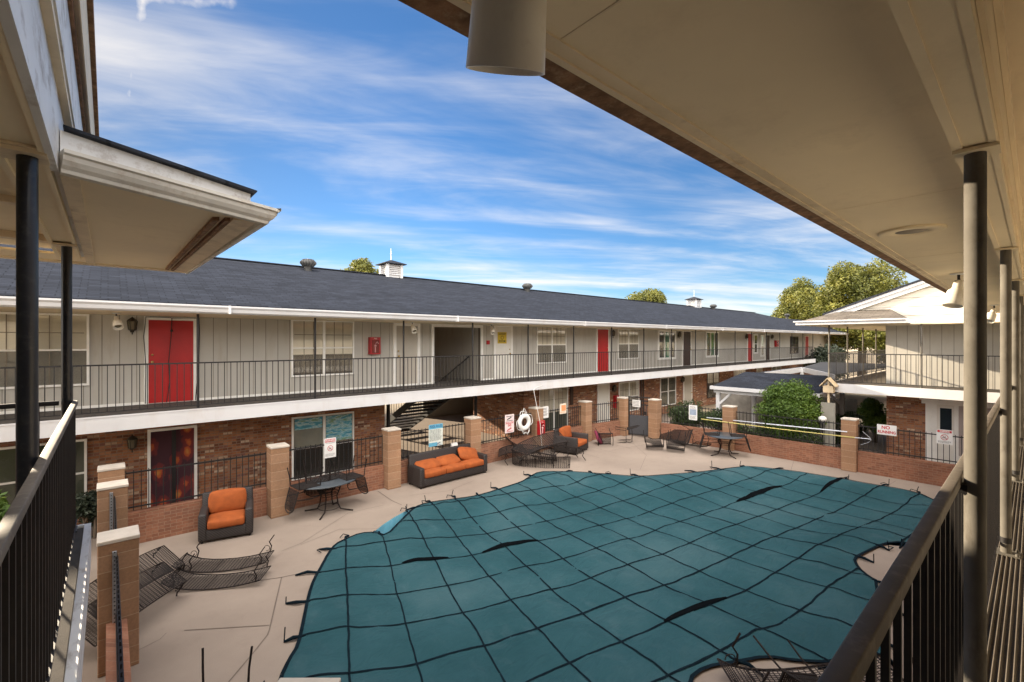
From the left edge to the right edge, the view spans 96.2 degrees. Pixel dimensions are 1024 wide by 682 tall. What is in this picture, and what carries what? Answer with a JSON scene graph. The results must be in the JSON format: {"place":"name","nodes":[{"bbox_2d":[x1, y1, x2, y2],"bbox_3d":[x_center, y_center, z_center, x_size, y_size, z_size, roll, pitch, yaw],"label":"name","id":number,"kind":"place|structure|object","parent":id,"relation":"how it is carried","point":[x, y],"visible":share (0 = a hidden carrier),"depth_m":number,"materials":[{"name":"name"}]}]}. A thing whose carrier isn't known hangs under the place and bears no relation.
{"place":"outdoors","nodes":[
{"label":"outdoors","id":0,"kind":"place"},
{"bbox_2d":[143,317,199,403],"bbox_3d":[-8.260,0.453,11.186,1.116,2.057,0.028,0,0,-41],"label":"door frame","id":1,"kind":"object","parent":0,"point":[169,351],"visible":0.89,"depth_m":11.12,"materials":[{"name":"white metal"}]},
{"bbox_2d":[278,678,340,681],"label":"block pillar","id":2,"kind":"structure","parent":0,"point":[309,680],"depth_m":3.53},
{"bbox_2d":[94,0,918,345],"label":"sky","id":3,"kind":"structure","parent":0,"point":[368,126],"materials":[{"name":"blue"}]},
{"bbox_2d":[82,412,940,681],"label":"pool deck","id":4,"kind":"structure","parent":0,"point":[226,629],"depth_m":8.85,"materials":[{"name":"concrete"}]},
{"bbox_2d":[0,488,10,521],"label":"leafy bush","id":5,"kind":"object","parent":4,"relation":"on","point":[4,505],"visible":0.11,"depth_m":6.14,"materials":[{"name":"green plant"}]},
{"bbox_2d":[76,489,96,538],"bbox_3d":[-8.939,3.684,9.716,0.917,1.062,0.754,0,0,-41],"label":"window shrub","id":6,"kind":"object","parent":4,"relation":"on","point":[86,508],"visible":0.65,"depth_m":9.63,"materials":[{"name":"green plant"}]},
{"bbox_2d":[97,462,124,482],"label":"block pillar","id":7,"kind":"structure","parent":4,"relation":"on","point":[111,472],"depth_m":9.00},
{"bbox_2d":[96,479,128,532],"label":"block pillar","id":8,"kind":"structure","parent":4,"relation":"on","point":[118,489],"depth_m":7.87,"materials":[{"name":"brick"}]},
{"bbox_2d":[96,525,139,677],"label":"block pillar","id":9,"kind":"structure","parent":4,"relation":"on","point":[124,542],"depth_m":5.80,"materials":[{"name":"brick"}]},
{"bbox_2d":[112,550,116,623],"bbox_3d":[-4.948,3.384,5.721,0.044,1.532,0.046,0,0,-41],"label":"steel post","id":10,"kind":"object","parent":9,"relation":"attached to","point":[114,554],"visible":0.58,"depth_m":5.70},
{"bbox_2d":[106,556,130,681],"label":"pool wall","id":11,"kind":"structure","parent":4,"relation":"on","point":[118,668],"depth_m":4.99,"materials":[{"name":"brick"}]},
{"bbox_2d":[85,561,186,646],"bbox_3d":[-5.583,3.829,6.725,0.549,0.402,1.536,38,2,2],"label":"chaise lounge","id":12,"kind":"object","parent":4,"relation":"on","point":[164,570],"visible":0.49,"depth_m":6.96,"materials":[{"name":"metal"}]},
{"bbox_2d":[88,545,184,618],"bbox_3d":[-6.048,3.829,7.311,0.549,0.402,1.536,38,3,4],"label":"chaise lounge","id":13,"kind":"object","parent":4,"relation":"on","point":[162,551],"visible":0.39,"depth_m":7.64,"materials":[{"name":"metal"}]},
{"bbox_2d":[125,452,266,542],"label":"pool wall","id":14,"kind":"structure","parent":4,"relation":"on","point":[170,519],"depth_m":9.83,"materials":[{"name":"brick"}]},
{"bbox_2d":[160,549,271,590],"bbox_3d":[-5.040,3.934,7.886,1.536,0.402,0.549,0,0,-8],"label":"chaise lounge","id":15,"kind":"object","parent":4,"relation":"on","point":[195,582],"visible":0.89,"depth_m":7.88,"materials":[{"name":"metal"}]},
{"bbox_2d":[171,535,273,572],"bbox_3d":[-5.285,3.934,8.468,1.536,0.402,0.549,0,0,-10],"label":"chaise lounge","id":16,"kind":"object","parent":4,"relation":"on","point":[214,564],"visible":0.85,"depth_m":8.45,"materials":[{"name":"metal"}]},
{"bbox_2d":[198,486,253,543],"bbox_3d":[-6.133,3.692,9.896,0.980,0.915,0.844,0,0,-29],"label":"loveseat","id":17,"kind":"object","parent":4,"relation":"on","point":[226,512],"visible":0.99,"depth_m":9.77,"materials":[{"name":"fabric"}]},
{"bbox_2d":[201,646,252,681],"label":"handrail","id":18,"kind":"object","parent":4,"relation":"on","point":[249,663],"visible":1,"depth_m":5.11,"materials":[{"name":"metal"}]},
{"bbox_2d":[266,442,289,518],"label":"block pillar","id":19,"kind":"structure","parent":4,"relation":"on","point":[277,472],"depth_m":10.83,"materials":[{"name":"brick"}]},
{"bbox_2d":[305,474,354,519],"bbox_3d":[-4.470,3.786,11.222,0.960,0.732,1.360,0,0,43],"label":"patio table","id":20,"kind":"object","parent":4,"relation":"on","point":[332,483],"visible":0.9,"depth_m":11.11,"materials":[{"name":"metal"}]},
{"bbox_2d":[285,464,322,512],"bbox_3d":[-4.921,3.470,10.816,0.604,0.980,0.716,0,0,42],"label":"patio chair","id":21,"kind":"object","parent":20,"relation":"on","point":[299,486],"visible":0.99,"depth_m":10.70,"materials":[{"name":"grey metal"}]},
{"bbox_2d":[303,458,330,496],"bbox_3d":[-4.824,3.463,11.357,0.604,0.980,0.716,0,0,-27],"label":"patio chair","id":22,"kind":"object","parent":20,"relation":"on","point":[307,479],"visible":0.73,"depth_m":11.36,"materials":[{"name":"metal"}]},
{"bbox_2d":[318,455,351,493],"bbox_3d":[-4.524,3.463,11.648,0.716,0.980,0.604,0,0,40],"label":"patio chair","id":23,"kind":"object","parent":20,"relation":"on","point":[340,475],"visible":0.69,"depth_m":11.62,"materials":[{"name":"metal"}]},
{"bbox_2d":[333,455,367,493],"bbox_3d":[-4.050,3.470,11.631,0.604,0.980,0.716,0,0,38],"label":"patio chair","id":24,"kind":"object","parent":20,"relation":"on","point":[353,475],"visible":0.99,"depth_m":11.67,"materials":[{"name":"metal"}]},
{"bbox_2d":[289,434,383,509],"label":"pool wall","id":25,"kind":"structure","parent":4,"relation":"on","point":[374,476],"depth_m":12.29,"materials":[{"name":"paint"}]},
{"bbox_2d":[324,437,335,458],"bbox_3d":[-4.740,2.785,11.984,0.300,0.510,0.010,0,0,-41],"label":"warning sign","id":26,"kind":"object","parent":25,"relation":"attached to","point":[329,447],"visible":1,"depth_m":11.97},
{"bbox_2d":[381,426,400,489],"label":"block pillar","id":27,"kind":"structure","parent":4,"relation":"on","point":[392,454],"depth_m":12.91,"materials":[{"name":"brick"}]},
{"bbox_2d":[401,423,464,483],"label":"pool wall","id":28,"kind":"structure","parent":4,"relation":"on","point":[404,463],"depth_m":13.56,"materials":[{"name":"paint"}]},
{"bbox_2d":[429,423,442,446],"bbox_3d":[-2.337,2.885,14.096,0.500,0.670,0.010,0,0,-41],"label":"rules sign","id":29,"kind":"object","parent":28,"relation":"attached to","point":[435,434],"visible":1,"depth_m":14.09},
{"bbox_2d":[407,443,486,488],"bbox_3d":[-1.889,3.720,13.891,2.460,0.859,0.765,0,0,-43],"label":"sofa","id":30,"kind":"object","parent":4,"relation":"on","point":[430,467],"visible":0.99,"depth_m":13.64,"materials":[{"name":"fabric"}]},
{"bbox_2d":[464,415,480,452],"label":"block pillar","id":31,"kind":"structure","parent":4,"relation":"on","point":[472,430],"depth_m":14.90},
{"bbox_2d":[481,412,532,463],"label":"pool wall","id":32,"kind":"structure","parent":4,"relation":"on","point":[491,450],"depth_m":15.96,"materials":[{"name":"brick"}]},
{"bbox_2d":[505,414,513,432],"bbox_3d":[-0.086,2.900,16.140,0.420,0.640,0.010,0,0,-41],"label":"depth sign","id":33,"kind":"object","parent":32,"relation":"attached to","point":[509,423],"visible":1,"depth_m":16.14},
{"bbox_2d":[516,409,532,434],"bbox_3d":[0.442,2.899,16.537,0.823,0.981,0.128,0,0,-41],"label":"life ring","id":34,"kind":"object","parent":32,"relation":"hanging from","point":[522,428],"visible":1,"depth_m":16.49,"materials":[{"name":"white plastic"}]},
{"bbox_2d":[498,444,555,464],"bbox_3d":[0.505,3.874,15.609,1.920,0.503,0.686,2,10,1],"label":"chaise lounge","id":35,"kind":"object","parent":4,"relation":"on","point":[507,450],"visible":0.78,"depth_m":15.54,"materials":[{"name":"metal"}]},
{"bbox_2d":[511,431,568,464],"bbox_3d":[0.949,3.622,15.655,1.920,0.503,0.686,-13,31,-26],"label":"chaise lounge","id":36,"kind":"object","parent":35,"relation":"on","point":[536,441],"visible":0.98,"depth_m":15.55,"materials":[{"name":"metal"}]},
{"bbox_2d":[528,406,543,451],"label":"block pillar","id":37,"kind":"structure","parent":4,"relation":"on","point":[534,412],"depth_m":17.07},
{"bbox_2d":[512,444,570,467],"bbox_3d":[0.958,3.873,15.152,1.920,0.686,0.503,3,29,9],"label":"chaise lounge","id":38,"kind":"object","parent":4,"relation":"on","point":[514,461],"visible":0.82,"depth_m":14.95,"materials":[{"name":"metal"}]},
{"bbox_2d":[543,405,581,449],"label":"pool wall","id":39,"kind":"structure","parent":4,"relation":"on","point":[576,428],"depth_m":18.54,"materials":[{"name":"paint"}]},
{"bbox_2d":[553,425,587,453],"bbox_3d":[2.246,3.692,17.327,0.994,0.915,1.100,0,0,33],"label":"armchair","id":40,"kind":"object","parent":4,"relation":"on","point":[577,439],"visible":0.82,"depth_m":17.09,"materials":[{"name":"wicker"}]},
{"bbox_2d":[578,400,591,441],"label":"block pillar","id":41,"kind":"structure","parent":4,"relation":"on","point":[586,415],"depth_m":18.89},
{"bbox_2d":[263,461,933,681],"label":"pool cover","id":42,"kind":"object","parent":4,"relation":"on","point":[563,576],"visible":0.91,"depth_m":8.13,"materials":[{"name":"fabric"}]},
{"bbox_2d":[592,401,619,439],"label":"pool wall","id":43,"kind":"structure","parent":4,"relation":"on","point":[602,427],"depth_m":19.80,"materials":[{"name":"brick"}]},
{"bbox_2d":[617,396,629,435],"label":"block pillar","id":44,"kind":"structure","parent":4,"relation":"on","point":[623,410],"depth_m":20.11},
{"bbox_2d":[376,510,904,546],"bbox_3d":[3.108,4.850,10.029,14.450,1.400,9.331,0,0,-41],"label":"pool basin","id":45,"kind":"object","parent":4,"relation":"in","point":[388,526],"visible":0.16,"depth_m":10.79,"materials":[{"name":"paint"}]},
{"bbox_2d":[643,430,663,447],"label":"chaise lounge","id":46,"kind":"object","parent":4,"relation":"on","point":[656,440],"visible":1,"depth_m":18.51,"materials":[{"name":"metal"}]},
{"bbox_2d":[648,398,661,438],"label":"block pillar","id":47,"kind":"structure","parent":4,"relation":"on","point":[654,415],"depth_m":19.50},
{"bbox_2d":[628,396,649,435],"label":"iron gate","id":48,"kind":"structure","parent":47,"relation":"attached to","point":[640,420],"depth_m":19.99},
{"bbox_2d":[648,425,692,443],"bbox_3d":[6.528,3.818,18.783,0.503,0.686,1.920,32,-19,-20],"label":"chaise lounge","id":49,"kind":"object","parent":4,"relation":"on","point":[682,437],"visible":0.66,"depth_m":18.61,"materials":[{"name":"metal"}]},
{"bbox_2d":[666,398,703,427],"bbox_3d":[7.558,3.356,19.990,1.608,1.718,1.620,0,0,10],"label":"dark shrub","id":50,"kind":"object","parent":4,"relation":"on","point":[674,411],"visible":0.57,"depth_m":19.69,"materials":[{"name":"green plant"}]},
{"bbox_2d":[661,404,721,447],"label":"pool wall","id":51,"kind":"structure","parent":4,"relation":"on","point":[697,432],"depth_m":18.59,"materials":[{"name":"brick"}]},
{"bbox_2d":[697,407,740,429],"bbox_3d":[8.515,3.477,18.936,1.726,1.478,1.346,0,0,33],"label":"dark shrub","id":52,"kind":"object","parent":4,"relation":"on","point":[715,414],"visible":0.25,"depth_m":18.79,"materials":[{"name":"green plant"}]},
{"bbox_2d":[707,432,743,458],"bbox_3d":[7.739,3.786,16.719,1.240,0.731,1.240,0,0,32],"label":"patio table","id":53,"kind":"object","parent":4,"relation":"on","point":[724,436],"visible":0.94,"depth_m":16.62,"materials":[{"name":"metal"}]},
{"bbox_2d":[722,405,737,450],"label":"block pillar","id":54,"kind":"structure","parent":4,"relation":"on","point":[728,413],"depth_m":17.48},
{"bbox_2d":[702,419,870,444],"bbox_3d":[9.304,3.035,16.214,0.038,0.438,5.425,0,0,-41],"label":"pool net pole","id":55,"kind":"object","parent":54,"relation":"attached to","point":[792,430],"visible":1,"depth_m":15.75,"materials":[{"name":"metal"}]},
{"bbox_2d":[734,635,819,681],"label":"patio chair","id":56,"kind":"object","parent":4,"relation":"on","point":[806,677],"visible":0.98,"depth_m":5.02,"materials":[{"name":"metal"}]},
{"bbox_2d":[737,424,822,444],"bbox_3d":[9.696,3.696,17.079,1.096,1.085,3.318,0,0,-41],"label":"hedge","id":57,"kind":"object","parent":4,"relation":"on","point":[816,439],"visible":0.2,"depth_m":16.95,"materials":[{"name":"green plant"}]},
{"bbox_2d":[735,411,840,468],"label":"pool wall","id":58,"kind":"structure","parent":4,"relation":"on","point":[815,454],"depth_m":15.98,"materials":[{"name":"brick"}]},
{"bbox_2d":[752,378,826,440],"bbox_3d":[10.347,2.787,17.023,2.165,2.852,2.395,0,0,-17],"label":"round bush","id":59,"kind":"object","parent":4,"relation":"on","point":[792,399],"visible":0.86,"depth_m":16.49,"materials":[{"name":"green plant"}]},
{"bbox_2d":[721,393,857,433],"bbox_3d":[12.773,3.325,21.875,0.070,1.650,6.000,0,0,-41],"label":"board fence","id":60,"kind":"object","parent":4,"relation":"on","point":[743,403],"visible":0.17,"depth_m":22.89,"materials":[{"name":"wood"}]},
{"bbox_2d":[717,632,912,681],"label":"chaise lounge","id":61,"kind":"object","parent":4,"relation":"on","point":[768,671],"visible":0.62,"depth_m":5.62,"materials":[{"name":"metal"}]},
{"bbox_2d":[819,377,838,446],"bbox_3d":[11.100,2.715,16.091,0.400,2.870,0.480,0,0,-41],"label":"birdhouse","id":62,"kind":"object","parent":4,"relation":"on","point":[828,408],"visible":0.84,"depth_m":15.99,"materials":[{"name":"beige wood"}]},
{"bbox_2d":[841,417,859,472],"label":"block pillar","id":63,"kind":"structure","parent":4,"relation":"on","point":[849,452],"depth_m":14.61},
{"bbox_2d":[706,417,846,431],"bbox_3d":[9.186,2.958,16.393,0.048,0.160,4.601,0,0,-41],"label":"aluminium pole","id":64,"kind":"object","parent":63,"relation":"attached to","point":[785,425],"visible":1,"depth_m":15.92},
{"bbox_2d":[836,405,869,446],"bbox_3d":[14.279,3.587,19.623,5.019,1.328,1.094,0,0,-41],"label":"hedge","id":65,"kind":"object","parent":4,"relation":"on","point":[838,420],"visible":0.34,"depth_m":19.25,"materials":[{"name":"green plant"}]},
{"bbox_2d":[856,397,886,442],"bbox_3d":[14.832,3.253,18.795,1.205,1.916,1.155,0,0,-41],"label":"clipped tree","id":66,"kind":"object","parent":4,"relation":"on","point":[870,410],"visible":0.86,"depth_m":18.66,"materials":[{"name":"green plant"}]},
{"bbox_2d":[858,424,963,486],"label":"pool wall","id":67,"kind":"structure","parent":4,"relation":"on","point":[931,472],"depth_m":13.70,"materials":[{"name":"brick"}]},
{"bbox_2d":[877,424,896,435],"bbox_3d":[11.470,2.725,14.067,0.009,0.310,0.470,0,0,-41],"label":"no running sign","id":68,"kind":"object","parent":67,"relation":"attached to","point":[890,430],"visible":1,"depth_m":14.05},
{"bbox_2d":[936,429,952,444],"bbox_3d":[12.324,2.735,13.094,0.010,0.410,0.340,0,0,-41],"label":"warning sign","id":69,"kind":"object","parent":67,"relation":"attached to","point":[944,436],"visible":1,"depth_m":13.09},
{"bbox_2d":[385,347,886,432],"bbox_3d":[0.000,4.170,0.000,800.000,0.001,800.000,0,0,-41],"label":"ground","id":70,"kind":"structure","parent":0,"point":[860,398],"depth_m":33.91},
{"bbox_2d":[0,0,280,681],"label":"corner wing","id":71,"kind":"structure","parent":70,"relation":"on","point":[75,188],"depth_m":2.31,"materials":[{"name":"paint"}]},
{"bbox_2d":[0,400,77,681],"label":"balcony railing","id":72,"kind":"object","parent":71,"relation":"attached to","point":[38,523],"visible":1,"depth_m":1.68,"materials":[{"name":"metal"}]},
{"bbox_2d":[340,257,378,273],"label":"shade tree","id":73,"kind":"object","parent":70,"relation":"on","point":[362,265],"visible":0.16,"depth_m":42.28,"materials":[{"name":"green plant"}]},
{"bbox_2d":[0,244,848,524],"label":"apartment building","id":74,"kind":"structure","parent":70,"relation":"on","point":[245,310],"depth_m":13.30,"materials":[{"name":"paint"}]},
{"bbox_2d":[0,439,86,504],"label":"window","id":75,"kind":"structure","parent":74,"relation":"in","point":[7,454],"depth_m":9.50,"materials":[{"name":"glass"}]},
{"bbox_2d":[0,312,88,388],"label":"window","id":76,"kind":"structure","parent":74,"relation":"in","point":[49,323],"depth_m":9.83,"materials":[{"name":"glass"}]},
{"bbox_2d":[144,316,195,403],"bbox_3d":[-8.289,0.457,11.189,1.050,2.084,0.119,0,0,-41],"label":"door","id":77,"kind":"structure","parent":74,"relation":"in","point":[157,336],"depth_m":11.19,"materials":[{"name":"red paint"}]},
{"bbox_2d":[147,425,196,507],"bbox_3d":[-8.295,3.115,11.242,0.980,2.010,0.060,0,0,-41],"label":"curtained door","id":78,"kind":"structure","parent":74,"relation":"in","point":[172,446],"depth_m":11.23,"materials":[{"name":"paint"}]},
{"bbox_2d":[291,320,353,376],"bbox_3d":[-5.574,0.205,13.621,1.820,1.640,0.050,0,0,-41],"label":"window","id":79,"kind":"structure","parent":74,"relation":"in","point":[334,339],"depth_m":13.59,"materials":[{"name":"glass"}]},
{"bbox_2d":[292,411,353,480],"bbox_3d":[-5.576,3.085,13.638,1.800,1.820,0.050,0,0,-41],"label":"window","id":80,"kind":"structure","parent":74,"relation":"in","point":[311,430],"depth_m":13.57,"materials":[{"name":"glass"}]},
{"bbox_2d":[368,337,380,353],"bbox_3d":[-4.347,0.150,14.565,0.340,0.540,0.220,0,0,-41],"label":"extinguisher cabinet","id":81,"kind":"object","parent":74,"relation":"attached to","point":[374,345],"visible":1,"depth_m":14.51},
{"bbox_2d":[0,347,807,420],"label":"gallery railing","id":82,"kind":"object","parent":74,"relation":"attached to","point":[701,357],"visible":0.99,"depth_m":12.46,"materials":[{"name":"black metal"}]},
{"bbox_2d":[393,323,419,386],"bbox_3d":[-3.504,0.445,15.394,1.000,2.109,0.119,0,0,-41],"label":"door","id":83,"kind":"structure","parent":74,"relation":"in","point":[411,341],"depth_m":15.41,"materials":[{"name":"grey paint"}]},
{"bbox_2d":[493,326,512,379],"bbox_3d":[-0.327,0.425,18.186,0.980,2.149,0.119,0,0,-41],"label":"door","id":84,"kind":"structure","parent":74,"relation":"in","point":[498,349],"depth_m":18.20,"materials":[{"name":"white paint"}]},
{"bbox_2d":[536,327,566,363],"bbox_3d":[1.739,0.165,20.048,1.850,1.600,0.050,0,0,-41],"label":"window","id":85,"kind":"structure","parent":74,"relation":"in","point":[548,339],"depth_m":20.02,"materials":[{"name":"glass"}]},
{"bbox_2d":[539,387,567,430],"bbox_3d":[1.831,3.025,20.147,1.840,1.940,0.050,0,0,-41],"label":"window","id":86,"kind":"structure","parent":74,"relation":"in","point":[552,397],"depth_m":20.14,"materials":[{"name":"glass"}]},
{"bbox_2d":[596,329,608,371],"bbox_3d":[4.447,0.430,22.382,0.990,2.139,0.119,0,0,-41],"label":"door","id":87,"kind":"structure","parent":74,"relation":"in","point":[602,336],"depth_m":22.37,"materials":[{"name":"red paint"}]},
{"bbox_2d":[597,383,609,422],"bbox_3d":[4.483,3.115,22.454,0.940,2.069,0.085,0,0,-41],"label":"door","id":88,"kind":"structure","parent":74,"relation":"in","point":[603,390],"depth_m":22.44,"materials":[{"name":"white paint"}]},
{"bbox_2d":[618,329,638,358],"bbox_3d":[6.047,0.150,23.833,1.840,1.550,0.050,0,0,-41],"label":"window","id":89,"kind":"structure","parent":74,"relation":"in","point":[628,339],"depth_m":23.79,"materials":[{"name":"glass"}]},
{"bbox_2d":[618,381,638,410],"bbox_3d":[6.094,2.880,23.893,1.790,1.530,0.050,0,0,-41],"label":"window","id":90,"kind":"structure","parent":74,"relation":"in","point":[631,388],"depth_m":23.99,"materials":[{"name":"glass"}]},
{"bbox_2d":[657,330,675,359],"bbox_3d":[8.882,0.210,26.325,1.940,1.700,0.050,0,0,-41],"label":"window","id":91,"kind":"structure","parent":74,"relation":"in","point":[663,336],"depth_m":26.23,"materials":[{"name":"glass"}]},
{"bbox_2d":[660,376,675,405],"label":"window","id":92,"kind":"structure","parent":74,"relation":"in","point":[667,384],"depth_m":26.42,"materials":[{"name":"paint"}]},
{"bbox_2d":[682,331,690,365],"bbox_3d":[10.602,0.435,27.791,1.020,2.129,0.119,0,0,-41],"label":"door","id":93,"kind":"structure","parent":74,"relation":"in","point":[686,335],"depth_m":27.76,"materials":[{"name":"paint"}]},
{"bbox_2d":[683,375,691,407],"bbox_3d":[10.698,3.095,27.894,1.060,2.109,0.119,0,0,-41],"label":"door","id":94,"kind":"structure","parent":74,"relation":"in","point":[687,384],"depth_m":27.87,"materials":[{"name":"grey paint"}]},
{"bbox_2d":[705,332,718,357],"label":"window","id":95,"kind":"structure","parent":74,"relation":"in","point":[710,337],"depth_m":29.95,"materials":[{"name":"paint"}]},
{"bbox_2d":[707,372,718,397],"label":"window","id":96,"kind":"structure","parent":74,"relation":"in","point":[712,378],"depth_m":30.02,"materials":[{"name":"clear glass"}]},
{"bbox_2d":[625,288,666,302],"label":"shade tree","id":97,"kind":"object","parent":70,"relation":"on","point":[654,295],"visible":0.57,"depth_m":52.54,"materials":[{"name":"green plant"}]},
{"bbox_2d":[398,0,1023,681],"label":"balcony wing","id":98,"kind":"structure","parent":70,"relation":"on","point":[862,124],"depth_m":1.55,"materials":[{"name":"paint"}]},
{"bbox_2d":[466,0,546,75],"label":"flood lamp","id":99,"kind":"object","parent":98,"relation":"attached to","point":[506,37],"visible":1,"depth_m":0.78,"materials":[{"name":"white plastic"}]},
{"bbox_2d":[817,396,999,681],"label":"balcony railing","id":100,"kind":"object","parent":98,"relation":"attached to","point":[928,562],"visible":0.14,"depth_m":1.18,"materials":[{"name":"metal"}]},
{"bbox_2d":[878,224,946,237],"bbox_3d":[2.885,-0.791,3.321,0.380,0.016,0.380,0,0,-41],"label":"soffit vent","id":101,"kind":"object","parent":98,"relation":"attached to","point":[913,230],"visible":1,"depth_m":3.29,"materials":[{"name":"beige paint"}]},
{"bbox_2d":[942,272,963,307],"bbox_3d":[5.192,-0.591,5.391,0.255,0.414,0.184,0,0,-20],"label":"flood lamp","id":102,"kind":"object","parent":98,"relation":"attached to","point":[954,297],"visible":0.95,"depth_m":5.35,"materials":[{"name":"white plastic"}]},
{"bbox_2d":[770,276,822,319],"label":"shade tree","id":103,"kind":"object","parent":70,"relation":"on","point":[797,301],"visible":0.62,"depth_m":61.22,"materials":[{"name":"green plant"}]},
{"bbox_2d":[761,362,882,397],"bbox_3d":[20.790,2.930,30.119,17.001,2.440,5.400,0,0,-41],"label":"breezeway canopy","id":104,"kind":"object","parent":70,"relation":"on","point":[820,368],"visible":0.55,"depth_m":28.57,"materials":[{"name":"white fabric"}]},
{"bbox_2d":[802,343,849,379],"bbox_3d":[27.268,2.181,39.952,4.143,4.159,3.536,0,0,-41],"label":"juniper shrub","id":105,"kind":"object","parent":70,"relation":"on","point":[820,353],"visible":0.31,"depth_m":39.09,"materials":[{"name":"green plant"}]},
{"bbox_2d":[811,257,907,375],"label":"shade tree","id":106,"kind":"object","parent":70,"relation":"on","point":[856,283],"visible":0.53,"depth_m":44.16,"materials":[{"name":"green plant"}]},
{"bbox_2d":[858,330,885,369],"bbox_3d":[32.371,0.512,37.518,6.490,7.502,5.454,0,0,-21],"label":"shade tree","id":107,"kind":"object","parent":70,"relation":"on","point":[881,339],"visible":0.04,"depth_m":37.83,"materials":[{"name":"green plant"}]},
{"bbox_2d":[793,279,999,463],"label":"gabled wing","id":108,"kind":"structure","parent":70,"relation":"on","point":[915,317],"depth_m":15.34,"materials":[{"name":"paint"}]},
{"bbox_2d":[827,350,999,389],"bbox_3d":[23.215,0.922,17.673,19.650,0.995,13.900,0,0,-41],"label":"balcony railing","id":109,"kind":"object","parent":108,"relation":"attached to","point":[852,364],"visible":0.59,"depth_m":16.12,"materials":[{"name":"black metal"}]},
{"bbox_2d":[937,404,953,463],"bbox_3d":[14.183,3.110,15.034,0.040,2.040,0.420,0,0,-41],"label":"door","id":110,"kind":"structure","parent":108,"relation":"in","point":[945,413],"depth_m":15.02,"materials":[{"name":"white paint"}]},
{"bbox_2d":[959,406,991,458],"bbox_3d":[14.779,3.120,14.366,0.029,2.060,1.170,0,0,-41],"label":"window","id":111,"kind":"structure","parent":108,"relation":"in","point":[961,408],"depth_m":14.76,"materials":[{"name":"white paint"}]},
{"bbox_2d":[710,372,844,442],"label":"pavilion","id":112,"kind":"structure","parent":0,"point":[752,384],"depth_m":19.16,"materials":[{"name":"wood"}]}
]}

